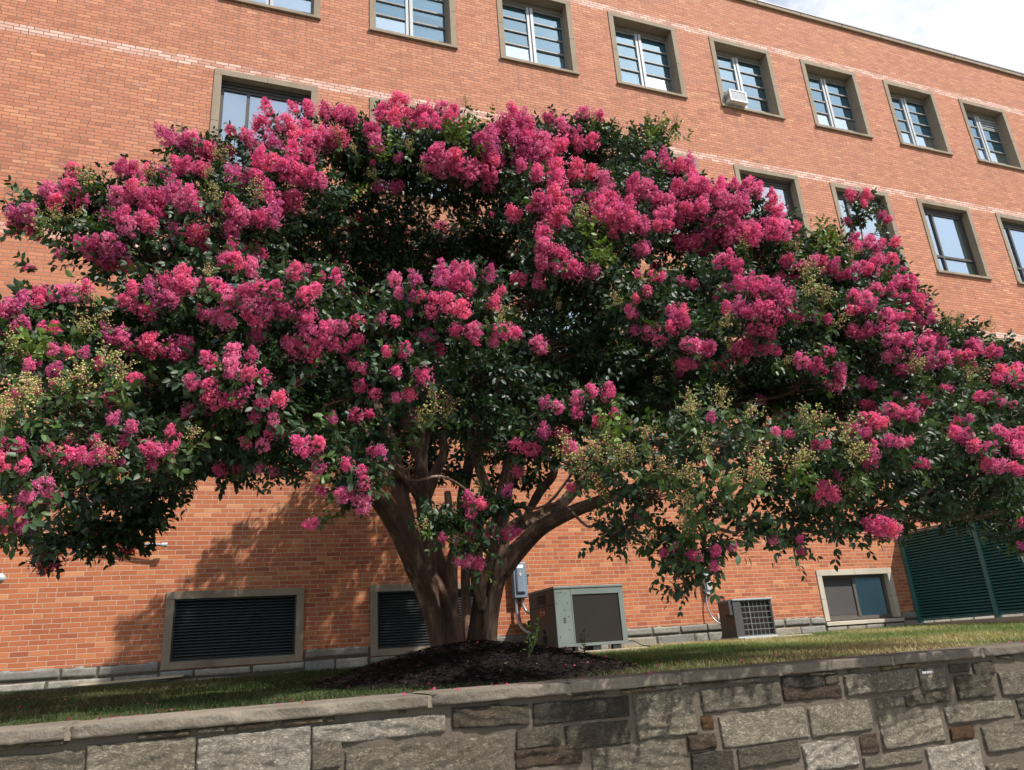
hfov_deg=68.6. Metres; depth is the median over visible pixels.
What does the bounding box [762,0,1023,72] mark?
sky
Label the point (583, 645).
weed sprig
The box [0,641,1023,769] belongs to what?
retaining wall
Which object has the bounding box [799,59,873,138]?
window
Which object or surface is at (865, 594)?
window
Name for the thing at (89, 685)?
curb
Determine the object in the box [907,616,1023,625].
fence kerb
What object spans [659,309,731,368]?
window
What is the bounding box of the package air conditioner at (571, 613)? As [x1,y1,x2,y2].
[527,584,650,651]
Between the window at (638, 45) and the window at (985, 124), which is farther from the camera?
the window at (985, 124)
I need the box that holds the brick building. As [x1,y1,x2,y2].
[0,0,1023,691]
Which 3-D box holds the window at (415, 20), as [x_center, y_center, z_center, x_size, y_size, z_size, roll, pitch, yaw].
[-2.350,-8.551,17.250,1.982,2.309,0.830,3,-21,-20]
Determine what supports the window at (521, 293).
in the brick building
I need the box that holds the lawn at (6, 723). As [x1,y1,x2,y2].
[0,623,1023,725]
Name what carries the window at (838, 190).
in the brick building
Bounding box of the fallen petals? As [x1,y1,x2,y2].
[18,634,1023,719]
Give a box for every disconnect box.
[511,562,528,598]
[702,574,711,594]
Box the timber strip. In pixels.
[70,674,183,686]
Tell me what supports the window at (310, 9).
in the brick building
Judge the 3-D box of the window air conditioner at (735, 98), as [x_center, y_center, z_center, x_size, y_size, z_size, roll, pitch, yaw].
[5.752,-7.362,19.529,0.544,0.365,0.465,3,-21,-20]
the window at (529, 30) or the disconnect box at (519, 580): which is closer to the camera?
the disconnect box at (519, 580)
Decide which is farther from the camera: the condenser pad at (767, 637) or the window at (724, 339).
the window at (724, 339)
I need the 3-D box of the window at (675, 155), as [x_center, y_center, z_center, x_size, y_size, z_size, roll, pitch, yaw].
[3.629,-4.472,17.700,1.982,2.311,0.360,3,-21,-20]
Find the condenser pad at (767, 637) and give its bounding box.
[716,634,809,640]
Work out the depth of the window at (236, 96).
14.81 m
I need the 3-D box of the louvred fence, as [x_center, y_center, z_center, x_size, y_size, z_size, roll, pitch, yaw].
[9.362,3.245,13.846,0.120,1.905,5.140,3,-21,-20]
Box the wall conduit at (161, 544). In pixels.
[87,494,167,547]
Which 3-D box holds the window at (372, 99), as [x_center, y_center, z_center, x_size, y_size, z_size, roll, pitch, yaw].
[-2.009,-4.810,15.675,1.982,2.311,0.360,3,-21,-20]
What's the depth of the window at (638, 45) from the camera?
19.27 m
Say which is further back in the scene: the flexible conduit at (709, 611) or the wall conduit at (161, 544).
the flexible conduit at (709, 611)
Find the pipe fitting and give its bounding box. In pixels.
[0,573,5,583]
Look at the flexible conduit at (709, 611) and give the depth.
14.11 m
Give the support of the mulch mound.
on the lawn at (6, 723)
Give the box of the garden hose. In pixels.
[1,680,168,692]
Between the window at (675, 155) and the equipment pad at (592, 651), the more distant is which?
the window at (675, 155)
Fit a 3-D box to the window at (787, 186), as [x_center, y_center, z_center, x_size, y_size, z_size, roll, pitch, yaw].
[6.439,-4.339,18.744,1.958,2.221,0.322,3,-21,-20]
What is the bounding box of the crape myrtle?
[0,89,1023,648]
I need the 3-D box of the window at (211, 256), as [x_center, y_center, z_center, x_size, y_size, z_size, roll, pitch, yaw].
[-4.574,-1.194,13.325,1.959,2.220,0.322,3,-21,-20]
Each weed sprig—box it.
[522,614,541,657]
[578,629,588,652]
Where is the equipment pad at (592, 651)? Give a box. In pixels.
[575,647,646,652]
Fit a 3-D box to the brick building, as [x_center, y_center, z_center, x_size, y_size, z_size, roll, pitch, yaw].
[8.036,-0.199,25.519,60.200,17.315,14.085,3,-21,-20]
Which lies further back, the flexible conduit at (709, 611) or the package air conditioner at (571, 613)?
the flexible conduit at (709, 611)
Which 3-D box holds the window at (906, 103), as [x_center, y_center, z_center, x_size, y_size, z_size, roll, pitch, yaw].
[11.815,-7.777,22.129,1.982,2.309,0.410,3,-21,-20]
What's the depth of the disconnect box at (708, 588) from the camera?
14.29 m
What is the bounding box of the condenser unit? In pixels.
[717,597,777,638]
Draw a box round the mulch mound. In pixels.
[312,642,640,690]
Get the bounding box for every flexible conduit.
[515,598,530,633]
[706,595,720,624]
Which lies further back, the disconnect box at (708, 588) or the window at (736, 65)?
the window at (736, 65)
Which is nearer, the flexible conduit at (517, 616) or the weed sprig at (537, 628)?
the weed sprig at (537, 628)
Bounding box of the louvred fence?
[898,517,1023,622]
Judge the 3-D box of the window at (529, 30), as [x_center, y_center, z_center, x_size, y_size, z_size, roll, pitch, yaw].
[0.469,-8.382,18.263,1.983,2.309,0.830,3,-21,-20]
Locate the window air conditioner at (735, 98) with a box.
[724,89,747,107]
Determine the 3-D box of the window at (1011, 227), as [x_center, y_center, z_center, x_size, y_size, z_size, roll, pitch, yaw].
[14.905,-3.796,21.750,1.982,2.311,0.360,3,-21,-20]
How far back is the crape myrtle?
6.45 m
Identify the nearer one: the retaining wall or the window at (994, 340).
the retaining wall
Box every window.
[198,256,299,375]
[209,68,317,179]
[227,0,320,20]
[369,0,457,49]
[370,97,461,202]
[496,0,579,75]
[519,293,604,365]
[607,11,687,98]
[635,152,699,234]
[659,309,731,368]
[708,36,785,119]
[733,164,809,236]
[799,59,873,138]
[815,568,903,625]
[829,182,909,268]
[882,79,953,155]
[916,198,992,279]
[958,98,1023,171]
[978,336,1011,394]
[995,212,1023,284]
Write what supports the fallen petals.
on the lawn at (6, 723)

